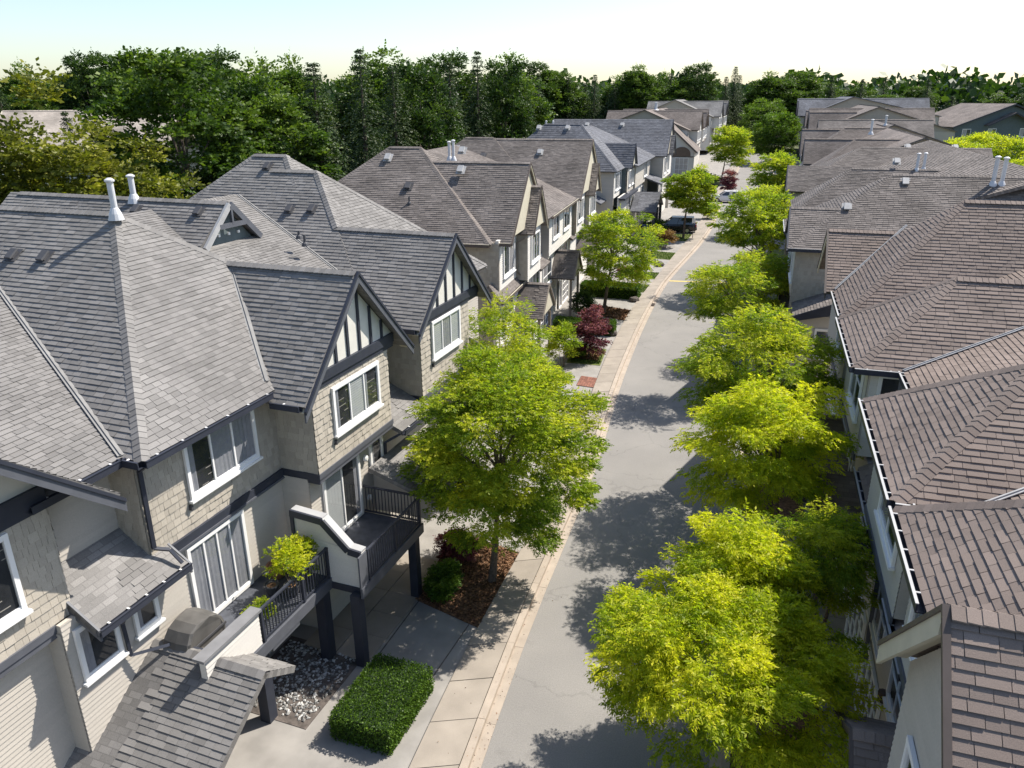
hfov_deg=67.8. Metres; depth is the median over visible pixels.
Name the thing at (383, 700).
hedge
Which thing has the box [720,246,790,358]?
street tree
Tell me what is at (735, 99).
conifer tree
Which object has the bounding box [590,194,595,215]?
window
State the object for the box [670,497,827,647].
street tree
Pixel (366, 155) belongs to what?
conifer tree
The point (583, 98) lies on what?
conifer tree
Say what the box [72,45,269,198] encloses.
broadleaf tree
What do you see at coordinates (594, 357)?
bark chips
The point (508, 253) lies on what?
window
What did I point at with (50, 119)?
detached house
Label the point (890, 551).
window
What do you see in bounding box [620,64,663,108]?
broadleaf tree
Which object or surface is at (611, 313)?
bark chips
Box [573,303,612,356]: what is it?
ornamental tree
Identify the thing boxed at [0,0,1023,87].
sky
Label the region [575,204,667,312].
street tree
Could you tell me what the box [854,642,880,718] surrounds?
garage door
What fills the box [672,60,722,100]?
broadleaf tree
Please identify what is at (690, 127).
townhouse block
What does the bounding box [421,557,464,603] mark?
shrub
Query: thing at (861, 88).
conifer tree
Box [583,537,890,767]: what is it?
street tree
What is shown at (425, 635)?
driveway
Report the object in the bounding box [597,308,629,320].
planting bed
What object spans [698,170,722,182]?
shrub
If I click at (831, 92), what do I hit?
conifer tree
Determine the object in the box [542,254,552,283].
window
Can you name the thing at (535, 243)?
window
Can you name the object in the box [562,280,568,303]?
garage door
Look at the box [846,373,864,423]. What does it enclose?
window
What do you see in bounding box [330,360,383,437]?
window
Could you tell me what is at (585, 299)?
shrub
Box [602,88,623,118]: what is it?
conifer tree
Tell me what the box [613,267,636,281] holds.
ornamental tree
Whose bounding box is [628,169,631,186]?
window
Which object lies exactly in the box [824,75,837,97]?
conifer tree
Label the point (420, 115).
broadleaf tree
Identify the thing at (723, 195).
parked car
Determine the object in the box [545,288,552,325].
window
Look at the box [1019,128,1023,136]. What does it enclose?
window
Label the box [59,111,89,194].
conifer tree
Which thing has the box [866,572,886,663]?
window
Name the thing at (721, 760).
kerb
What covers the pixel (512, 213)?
townhouse block
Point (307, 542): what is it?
potted shrub
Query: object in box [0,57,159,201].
garden tree
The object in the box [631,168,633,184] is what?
window
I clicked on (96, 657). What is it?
window
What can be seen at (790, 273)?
window
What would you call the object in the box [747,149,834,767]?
driveway
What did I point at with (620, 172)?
window
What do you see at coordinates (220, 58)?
broadleaf tree
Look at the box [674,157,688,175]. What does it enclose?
window
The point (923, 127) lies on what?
townhouse block
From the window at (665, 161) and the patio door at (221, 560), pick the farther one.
the window at (665, 161)
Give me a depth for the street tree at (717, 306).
38.06 m
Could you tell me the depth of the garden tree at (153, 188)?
45.27 m
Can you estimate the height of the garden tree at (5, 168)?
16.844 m
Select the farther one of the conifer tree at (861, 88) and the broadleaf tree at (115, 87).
the conifer tree at (861, 88)
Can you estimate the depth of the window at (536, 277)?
49.48 m
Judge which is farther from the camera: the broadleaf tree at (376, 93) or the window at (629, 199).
the broadleaf tree at (376, 93)
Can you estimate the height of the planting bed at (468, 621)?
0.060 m
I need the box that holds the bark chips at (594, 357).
[575,350,599,360]
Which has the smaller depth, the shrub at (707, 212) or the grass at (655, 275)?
the grass at (655, 275)
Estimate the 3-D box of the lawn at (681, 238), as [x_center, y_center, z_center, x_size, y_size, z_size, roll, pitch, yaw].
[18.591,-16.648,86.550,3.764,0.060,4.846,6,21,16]
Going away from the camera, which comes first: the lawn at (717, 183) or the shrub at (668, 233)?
the shrub at (668, 233)
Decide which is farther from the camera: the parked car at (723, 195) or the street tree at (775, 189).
the parked car at (723, 195)
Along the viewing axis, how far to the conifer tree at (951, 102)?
229.31 m
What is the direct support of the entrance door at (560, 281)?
in the townhouse block at (512, 213)
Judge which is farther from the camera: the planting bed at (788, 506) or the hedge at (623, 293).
the hedge at (623, 293)
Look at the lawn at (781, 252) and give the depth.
77.67 m
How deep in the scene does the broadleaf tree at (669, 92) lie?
202.52 m
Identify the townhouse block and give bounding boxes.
[0,154,497,767]
[337,137,601,366]
[527,119,675,245]
[606,102,708,175]
[647,99,728,150]
[776,140,1023,408]
[795,96,941,146]
[798,119,932,165]
[802,199,1023,767]
[803,104,957,141]
[816,115,960,147]
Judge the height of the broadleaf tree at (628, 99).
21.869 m
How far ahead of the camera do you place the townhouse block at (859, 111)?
134.91 m
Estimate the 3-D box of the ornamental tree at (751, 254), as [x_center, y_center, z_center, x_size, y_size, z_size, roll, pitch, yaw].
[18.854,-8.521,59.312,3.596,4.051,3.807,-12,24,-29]
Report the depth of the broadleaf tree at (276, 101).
62.76 m
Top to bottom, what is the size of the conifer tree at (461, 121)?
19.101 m
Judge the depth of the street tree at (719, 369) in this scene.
27.13 m
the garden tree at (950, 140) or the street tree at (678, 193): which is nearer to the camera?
the street tree at (678, 193)
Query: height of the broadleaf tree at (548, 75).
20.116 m
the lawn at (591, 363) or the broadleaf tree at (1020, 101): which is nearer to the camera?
the lawn at (591, 363)
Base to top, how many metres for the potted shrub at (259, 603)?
0.839 m
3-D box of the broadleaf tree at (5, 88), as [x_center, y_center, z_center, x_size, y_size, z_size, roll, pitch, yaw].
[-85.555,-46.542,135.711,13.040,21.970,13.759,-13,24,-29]
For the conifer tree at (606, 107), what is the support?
on the ground at (796, 147)
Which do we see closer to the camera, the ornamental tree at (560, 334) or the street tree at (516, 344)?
the street tree at (516, 344)
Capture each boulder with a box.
[609,331,616,336]
[629,296,638,301]
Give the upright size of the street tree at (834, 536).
5.663 m
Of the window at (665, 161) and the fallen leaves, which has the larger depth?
the window at (665, 161)
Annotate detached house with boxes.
[0,110,201,194]
[935,103,1023,154]
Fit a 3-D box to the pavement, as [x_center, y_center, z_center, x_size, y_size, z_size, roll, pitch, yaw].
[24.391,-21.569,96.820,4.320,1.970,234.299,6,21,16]
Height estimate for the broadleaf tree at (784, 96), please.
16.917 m
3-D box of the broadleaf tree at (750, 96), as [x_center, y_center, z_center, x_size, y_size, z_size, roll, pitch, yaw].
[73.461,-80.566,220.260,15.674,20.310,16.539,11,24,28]
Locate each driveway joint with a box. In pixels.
[378,601,418,654]
[432,624,468,676]
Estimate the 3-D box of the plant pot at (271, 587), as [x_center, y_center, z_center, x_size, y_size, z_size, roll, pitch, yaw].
[-6.391,5.449,20.282,0.440,0.300,0.440,0,21,0]
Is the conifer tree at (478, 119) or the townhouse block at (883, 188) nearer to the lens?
the townhouse block at (883, 188)
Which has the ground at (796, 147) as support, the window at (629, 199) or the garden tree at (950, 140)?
the garden tree at (950, 140)
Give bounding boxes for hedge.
[328,652,434,755]
[552,315,616,335]
[579,279,641,298]
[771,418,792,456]
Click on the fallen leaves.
(536, 576)
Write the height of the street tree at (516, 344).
7.810 m
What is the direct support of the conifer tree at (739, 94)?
on the ground at (796, 147)
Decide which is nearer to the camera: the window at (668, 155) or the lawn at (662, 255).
the lawn at (662, 255)
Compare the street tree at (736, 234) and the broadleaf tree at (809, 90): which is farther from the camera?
the broadleaf tree at (809, 90)
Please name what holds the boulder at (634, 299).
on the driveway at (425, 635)
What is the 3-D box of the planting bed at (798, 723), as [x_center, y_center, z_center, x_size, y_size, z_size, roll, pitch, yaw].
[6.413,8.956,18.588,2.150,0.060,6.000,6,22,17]
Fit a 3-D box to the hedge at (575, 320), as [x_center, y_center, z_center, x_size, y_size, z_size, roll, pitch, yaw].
[4.923,-3.935,51.736,4.344,1.112,1.510,5,21,13]
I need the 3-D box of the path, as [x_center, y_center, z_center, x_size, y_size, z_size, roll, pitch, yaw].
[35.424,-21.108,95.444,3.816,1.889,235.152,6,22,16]
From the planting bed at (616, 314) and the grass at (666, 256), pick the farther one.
the grass at (666, 256)
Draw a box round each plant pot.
[263,579,279,595]
[266,559,284,579]
[283,579,299,596]
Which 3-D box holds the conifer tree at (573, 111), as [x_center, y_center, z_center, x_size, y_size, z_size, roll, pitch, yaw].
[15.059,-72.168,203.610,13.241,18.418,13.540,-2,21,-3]
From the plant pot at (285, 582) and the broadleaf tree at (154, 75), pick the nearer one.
the plant pot at (285, 582)
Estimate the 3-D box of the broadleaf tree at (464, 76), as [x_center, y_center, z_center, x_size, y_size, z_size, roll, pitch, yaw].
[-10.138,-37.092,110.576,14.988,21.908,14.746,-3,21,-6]
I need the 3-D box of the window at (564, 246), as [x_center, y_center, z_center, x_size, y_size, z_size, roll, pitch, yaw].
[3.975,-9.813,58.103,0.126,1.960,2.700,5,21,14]
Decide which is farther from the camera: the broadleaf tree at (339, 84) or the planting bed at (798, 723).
the broadleaf tree at (339, 84)
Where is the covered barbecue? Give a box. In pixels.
[164,607,226,651]
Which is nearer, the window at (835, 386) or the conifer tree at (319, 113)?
the window at (835, 386)
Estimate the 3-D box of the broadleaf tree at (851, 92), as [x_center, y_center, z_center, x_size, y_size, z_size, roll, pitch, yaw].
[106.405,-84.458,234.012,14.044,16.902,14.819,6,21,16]
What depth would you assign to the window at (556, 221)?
52.05 m
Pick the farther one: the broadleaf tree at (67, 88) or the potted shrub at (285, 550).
the broadleaf tree at (67, 88)
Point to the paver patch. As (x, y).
(586, 381)
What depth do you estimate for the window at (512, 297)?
43.23 m
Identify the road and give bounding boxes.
[481,149,771,767]
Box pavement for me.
[409,155,737,767]
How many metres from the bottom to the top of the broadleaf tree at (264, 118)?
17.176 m
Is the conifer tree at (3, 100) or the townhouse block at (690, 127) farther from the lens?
the townhouse block at (690, 127)
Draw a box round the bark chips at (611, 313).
[594,305,629,319]
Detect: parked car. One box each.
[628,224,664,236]
[662,215,696,233]
[711,190,739,201]
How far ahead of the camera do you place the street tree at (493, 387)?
21.99 m
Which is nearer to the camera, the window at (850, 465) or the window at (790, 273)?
the window at (850, 465)
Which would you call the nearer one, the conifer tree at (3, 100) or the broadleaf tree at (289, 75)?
the broadleaf tree at (289, 75)
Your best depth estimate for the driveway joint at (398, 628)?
22.96 m
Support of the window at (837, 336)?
in the townhouse block at (926, 326)
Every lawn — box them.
[567,346,606,365]
[653,251,673,259]
[672,234,691,240]
[694,181,719,187]
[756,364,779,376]
[762,248,783,258]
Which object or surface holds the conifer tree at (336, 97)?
on the ground at (796, 147)
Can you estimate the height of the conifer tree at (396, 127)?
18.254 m
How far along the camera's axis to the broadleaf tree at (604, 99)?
210.13 m
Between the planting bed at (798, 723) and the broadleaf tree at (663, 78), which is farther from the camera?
the broadleaf tree at (663, 78)
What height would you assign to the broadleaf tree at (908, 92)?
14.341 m
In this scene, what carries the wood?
on the ground at (796, 147)
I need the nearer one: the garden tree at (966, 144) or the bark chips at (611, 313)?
the bark chips at (611, 313)
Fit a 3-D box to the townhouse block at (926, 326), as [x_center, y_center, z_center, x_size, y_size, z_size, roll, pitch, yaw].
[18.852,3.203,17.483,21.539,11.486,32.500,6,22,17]
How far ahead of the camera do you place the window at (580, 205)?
60.01 m
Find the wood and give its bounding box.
[0,63,1023,124]
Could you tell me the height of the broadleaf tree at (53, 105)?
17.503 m
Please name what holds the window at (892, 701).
in the townhouse block at (926, 326)
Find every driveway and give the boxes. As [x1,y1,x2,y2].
[225,149,730,767]
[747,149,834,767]
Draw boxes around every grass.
[568,345,603,363]
[643,271,658,278]
[649,251,674,258]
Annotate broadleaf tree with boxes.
[0,59,50,109]
[0,84,85,112]
[54,48,122,109]
[54,80,89,105]
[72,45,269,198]
[73,47,138,107]
[105,75,136,99]
[118,66,161,96]
[145,74,204,146]
[175,44,250,151]
[191,47,345,185]
[194,82,292,168]
[246,67,339,154]
[276,50,340,166]
[331,47,378,166]
[334,39,445,162]
[351,58,420,146]
[378,54,465,149]
[412,47,485,140]
[463,48,557,132]
[474,51,535,137]
[516,59,557,122]
[533,69,573,123]
[533,74,556,115]
[551,69,592,118]
[595,74,631,118]
[609,70,655,109]
[611,63,652,109]
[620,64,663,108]
[647,74,665,96]
[658,68,676,85]
[659,79,697,100]
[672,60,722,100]
[689,72,719,100]
[741,69,787,123]
[750,77,809,128]
[759,86,800,111]
[780,70,825,136]
[780,85,818,133]
[811,80,845,97]
[841,83,877,97]
[865,94,904,97]
[898,86,943,110]
[979,91,1018,102]
[1006,94,1023,105]
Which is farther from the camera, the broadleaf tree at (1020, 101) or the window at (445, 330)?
the broadleaf tree at (1020, 101)
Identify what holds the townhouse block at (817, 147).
on the ground at (796, 147)
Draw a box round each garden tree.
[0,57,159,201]
[0,85,58,204]
[102,131,210,198]
[943,137,984,147]
[946,138,982,147]
[956,132,996,153]
[967,130,1010,157]
[989,134,1023,161]
[1009,155,1023,165]
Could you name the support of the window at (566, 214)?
in the townhouse block at (512, 213)
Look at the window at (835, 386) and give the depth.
30.77 m
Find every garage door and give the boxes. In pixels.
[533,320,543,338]
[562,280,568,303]
[844,583,866,680]
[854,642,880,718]
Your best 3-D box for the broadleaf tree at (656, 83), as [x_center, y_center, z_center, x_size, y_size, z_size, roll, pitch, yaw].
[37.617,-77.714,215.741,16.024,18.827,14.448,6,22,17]
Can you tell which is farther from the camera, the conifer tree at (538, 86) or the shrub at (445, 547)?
the conifer tree at (538, 86)
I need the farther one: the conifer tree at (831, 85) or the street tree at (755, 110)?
the conifer tree at (831, 85)
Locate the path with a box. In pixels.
[807,414,854,766]
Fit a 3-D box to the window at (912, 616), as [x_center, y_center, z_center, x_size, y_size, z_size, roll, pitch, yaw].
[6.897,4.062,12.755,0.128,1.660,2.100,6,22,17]
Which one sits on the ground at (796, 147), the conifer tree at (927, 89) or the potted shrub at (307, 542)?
the conifer tree at (927, 89)
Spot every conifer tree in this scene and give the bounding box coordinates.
[0,91,13,110]
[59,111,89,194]
[255,66,287,151]
[286,62,354,179]
[325,92,361,180]
[338,48,389,174]
[373,65,425,151]
[430,61,470,141]
[458,51,497,138]
[493,79,511,128]
[515,96,538,137]
[533,77,550,125]
[557,77,580,118]
[578,83,591,118]
[582,75,605,118]
[600,86,616,118]
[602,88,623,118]
[664,73,674,88]
[719,77,736,136]
[725,66,742,131]
[729,75,745,126]
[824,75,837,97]
[827,89,834,97]
[856,79,866,97]
[875,77,889,97]
[918,78,933,107]
[939,96,955,110]
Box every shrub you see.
[239,595,276,624]
[261,534,315,585]
[288,531,318,581]
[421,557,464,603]
[433,528,485,562]
[563,340,587,356]
[568,290,597,315]
[641,218,669,234]
[651,228,678,247]
[697,203,718,217]
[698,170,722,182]
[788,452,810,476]
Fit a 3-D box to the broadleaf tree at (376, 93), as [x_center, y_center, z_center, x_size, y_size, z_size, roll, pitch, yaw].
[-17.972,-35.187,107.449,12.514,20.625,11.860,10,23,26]
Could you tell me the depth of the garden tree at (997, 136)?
132.30 m
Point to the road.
(554, 713)
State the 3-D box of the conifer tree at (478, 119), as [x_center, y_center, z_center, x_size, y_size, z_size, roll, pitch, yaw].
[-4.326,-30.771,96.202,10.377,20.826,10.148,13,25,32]
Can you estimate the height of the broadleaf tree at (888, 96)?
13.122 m
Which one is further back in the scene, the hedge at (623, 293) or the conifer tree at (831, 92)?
the conifer tree at (831, 92)
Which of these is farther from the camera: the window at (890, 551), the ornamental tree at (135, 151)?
the ornamental tree at (135, 151)
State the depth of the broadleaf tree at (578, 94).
203.42 m
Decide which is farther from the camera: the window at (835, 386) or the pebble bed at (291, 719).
the window at (835, 386)
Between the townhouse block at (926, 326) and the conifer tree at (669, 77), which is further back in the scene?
the conifer tree at (669, 77)
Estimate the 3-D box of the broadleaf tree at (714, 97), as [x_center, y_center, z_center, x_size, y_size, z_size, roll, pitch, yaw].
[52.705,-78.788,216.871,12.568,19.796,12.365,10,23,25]
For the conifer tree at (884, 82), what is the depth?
221.36 m
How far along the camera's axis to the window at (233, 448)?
18.94 m
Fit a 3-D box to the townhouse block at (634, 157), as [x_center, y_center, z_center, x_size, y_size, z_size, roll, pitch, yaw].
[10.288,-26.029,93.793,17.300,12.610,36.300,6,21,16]
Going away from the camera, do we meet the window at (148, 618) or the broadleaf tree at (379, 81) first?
the window at (148, 618)
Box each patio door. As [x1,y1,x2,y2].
[185,509,253,613]
[322,454,363,531]
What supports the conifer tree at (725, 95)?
on the ground at (796, 147)
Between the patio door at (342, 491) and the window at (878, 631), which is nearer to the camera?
the window at (878, 631)
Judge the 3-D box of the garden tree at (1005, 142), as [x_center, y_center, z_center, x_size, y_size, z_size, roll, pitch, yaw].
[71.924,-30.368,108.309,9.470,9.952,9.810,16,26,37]
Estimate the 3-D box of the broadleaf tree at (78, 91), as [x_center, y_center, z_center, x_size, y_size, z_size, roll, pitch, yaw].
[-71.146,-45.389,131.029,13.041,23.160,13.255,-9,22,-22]
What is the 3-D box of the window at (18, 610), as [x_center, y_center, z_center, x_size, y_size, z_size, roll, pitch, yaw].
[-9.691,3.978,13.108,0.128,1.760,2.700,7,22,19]
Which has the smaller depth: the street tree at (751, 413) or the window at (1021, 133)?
the street tree at (751, 413)
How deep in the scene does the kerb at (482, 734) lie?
23.72 m
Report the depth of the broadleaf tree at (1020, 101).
216.58 m
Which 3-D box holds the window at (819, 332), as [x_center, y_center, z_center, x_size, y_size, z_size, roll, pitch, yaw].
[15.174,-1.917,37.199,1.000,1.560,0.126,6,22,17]
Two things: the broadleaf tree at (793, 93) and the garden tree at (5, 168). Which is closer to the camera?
the garden tree at (5, 168)
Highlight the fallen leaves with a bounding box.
[438,277,670,767]
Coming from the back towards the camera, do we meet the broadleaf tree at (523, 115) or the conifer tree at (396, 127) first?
the broadleaf tree at (523, 115)
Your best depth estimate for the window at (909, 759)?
10.97 m
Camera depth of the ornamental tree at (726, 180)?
119.56 m
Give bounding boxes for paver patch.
[576,376,596,387]
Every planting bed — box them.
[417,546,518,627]
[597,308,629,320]
[730,672,821,767]
[747,463,803,522]
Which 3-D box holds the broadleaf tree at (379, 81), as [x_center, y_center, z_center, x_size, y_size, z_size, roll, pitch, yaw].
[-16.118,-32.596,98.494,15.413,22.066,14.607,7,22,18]
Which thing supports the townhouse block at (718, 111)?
on the ground at (796, 147)
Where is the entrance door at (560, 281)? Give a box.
[558,280,561,308]
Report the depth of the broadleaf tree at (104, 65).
130.95 m
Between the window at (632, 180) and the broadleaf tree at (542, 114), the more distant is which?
the broadleaf tree at (542, 114)
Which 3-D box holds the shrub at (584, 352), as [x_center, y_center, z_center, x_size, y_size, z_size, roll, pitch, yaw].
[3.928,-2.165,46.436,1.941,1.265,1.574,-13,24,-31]
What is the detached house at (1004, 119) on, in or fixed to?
on the ground at (796, 147)
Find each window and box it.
[0,532,33,633]
[72,625,129,687]
[132,596,165,640]
[182,410,262,503]
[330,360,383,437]
[368,436,383,473]
[431,306,462,361]
[502,297,514,327]
[503,238,515,279]
[530,229,540,265]
[532,271,539,281]
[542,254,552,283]
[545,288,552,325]
[552,215,560,240]
[560,240,567,249]
[563,207,570,231]
[577,197,583,223]
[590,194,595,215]
[615,172,618,191]
[619,170,621,188]
[626,197,630,214]
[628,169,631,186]
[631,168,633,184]
[644,162,647,177]
[664,157,666,174]
[667,155,669,171]
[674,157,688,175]
[788,252,794,283]
[813,328,828,360]
[830,386,841,415]
[834,331,841,364]
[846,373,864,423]
[847,449,855,471]
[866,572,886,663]
[873,491,897,570]
[876,377,902,394]
[882,659,902,722]
[900,735,918,767]
[902,602,922,660]
[961,129,970,136]
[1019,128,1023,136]
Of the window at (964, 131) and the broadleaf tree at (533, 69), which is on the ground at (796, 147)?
the broadleaf tree at (533, 69)
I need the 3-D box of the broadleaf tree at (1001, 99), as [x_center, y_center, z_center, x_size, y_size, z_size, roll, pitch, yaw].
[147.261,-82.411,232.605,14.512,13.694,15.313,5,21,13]
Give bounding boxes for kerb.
[459,162,740,767]
[709,158,773,767]
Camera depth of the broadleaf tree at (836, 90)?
249.52 m
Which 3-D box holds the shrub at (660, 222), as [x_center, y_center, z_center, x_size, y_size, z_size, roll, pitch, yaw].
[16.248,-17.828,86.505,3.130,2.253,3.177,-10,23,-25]
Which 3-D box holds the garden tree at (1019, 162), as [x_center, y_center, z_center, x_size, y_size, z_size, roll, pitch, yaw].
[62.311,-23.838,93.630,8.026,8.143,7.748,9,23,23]
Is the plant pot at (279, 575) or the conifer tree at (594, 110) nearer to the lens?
the plant pot at (279, 575)
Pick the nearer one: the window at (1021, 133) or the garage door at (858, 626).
the garage door at (858, 626)
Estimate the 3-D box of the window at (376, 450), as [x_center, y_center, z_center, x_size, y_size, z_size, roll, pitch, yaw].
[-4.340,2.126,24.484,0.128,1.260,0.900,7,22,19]
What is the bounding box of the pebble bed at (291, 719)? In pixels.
[251,636,356,729]
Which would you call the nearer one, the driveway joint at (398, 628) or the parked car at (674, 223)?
the driveway joint at (398, 628)
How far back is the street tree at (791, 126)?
162.79 m
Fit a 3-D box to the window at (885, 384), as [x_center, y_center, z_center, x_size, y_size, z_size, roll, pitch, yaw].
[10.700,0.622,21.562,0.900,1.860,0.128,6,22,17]
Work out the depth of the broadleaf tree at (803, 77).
219.65 m
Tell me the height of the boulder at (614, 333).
0.412 m
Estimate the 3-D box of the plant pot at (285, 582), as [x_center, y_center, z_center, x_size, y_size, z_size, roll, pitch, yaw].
[-5.824,5.441,20.224,0.440,0.350,0.440,0,21,0]
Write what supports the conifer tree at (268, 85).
on the ground at (796, 147)
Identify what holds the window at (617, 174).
in the townhouse block at (634, 157)
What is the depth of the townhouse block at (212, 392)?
19.55 m
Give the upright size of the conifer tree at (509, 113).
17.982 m
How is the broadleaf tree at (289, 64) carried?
on the ground at (796, 147)
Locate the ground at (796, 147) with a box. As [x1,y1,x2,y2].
[332,121,1011,766]
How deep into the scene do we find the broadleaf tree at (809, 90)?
218.19 m
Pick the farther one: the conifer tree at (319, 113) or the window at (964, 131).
the window at (964, 131)
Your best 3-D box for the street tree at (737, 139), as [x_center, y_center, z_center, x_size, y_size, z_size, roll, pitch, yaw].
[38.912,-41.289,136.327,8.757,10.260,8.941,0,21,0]
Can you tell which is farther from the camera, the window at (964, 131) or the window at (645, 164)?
the window at (964, 131)
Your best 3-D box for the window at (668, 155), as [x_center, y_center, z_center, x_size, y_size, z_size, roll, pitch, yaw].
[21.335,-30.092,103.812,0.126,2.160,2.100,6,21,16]
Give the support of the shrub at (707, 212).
on the pavement
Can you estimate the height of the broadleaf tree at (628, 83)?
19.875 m
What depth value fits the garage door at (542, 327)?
51.85 m
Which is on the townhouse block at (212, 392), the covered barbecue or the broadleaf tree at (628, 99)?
the covered barbecue
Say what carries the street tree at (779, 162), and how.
on the ground at (796, 147)
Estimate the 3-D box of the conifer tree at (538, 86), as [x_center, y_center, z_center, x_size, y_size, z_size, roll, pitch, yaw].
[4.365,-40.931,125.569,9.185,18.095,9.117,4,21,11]
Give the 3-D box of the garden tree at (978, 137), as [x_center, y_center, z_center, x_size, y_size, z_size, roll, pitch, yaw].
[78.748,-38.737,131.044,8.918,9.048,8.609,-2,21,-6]
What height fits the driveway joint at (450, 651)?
0.012 m
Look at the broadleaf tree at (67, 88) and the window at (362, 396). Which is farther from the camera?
the broadleaf tree at (67, 88)
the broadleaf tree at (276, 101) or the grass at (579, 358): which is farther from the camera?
the broadleaf tree at (276, 101)
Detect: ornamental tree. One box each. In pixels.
[89,143,165,196]
[543,319,583,366]
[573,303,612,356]
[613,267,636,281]
[719,168,738,189]
[729,250,771,294]
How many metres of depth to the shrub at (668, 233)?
79.86 m
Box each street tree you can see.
[395,341,613,582]
[448,287,555,455]
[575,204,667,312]
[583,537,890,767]
[660,163,719,237]
[666,301,844,509]
[669,372,863,538]
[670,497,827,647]
[678,257,780,367]
[705,123,755,182]
[705,185,794,253]
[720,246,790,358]
[737,97,787,144]
[743,181,786,253]
[746,147,800,193]
[748,110,802,155]
[759,494,880,640]

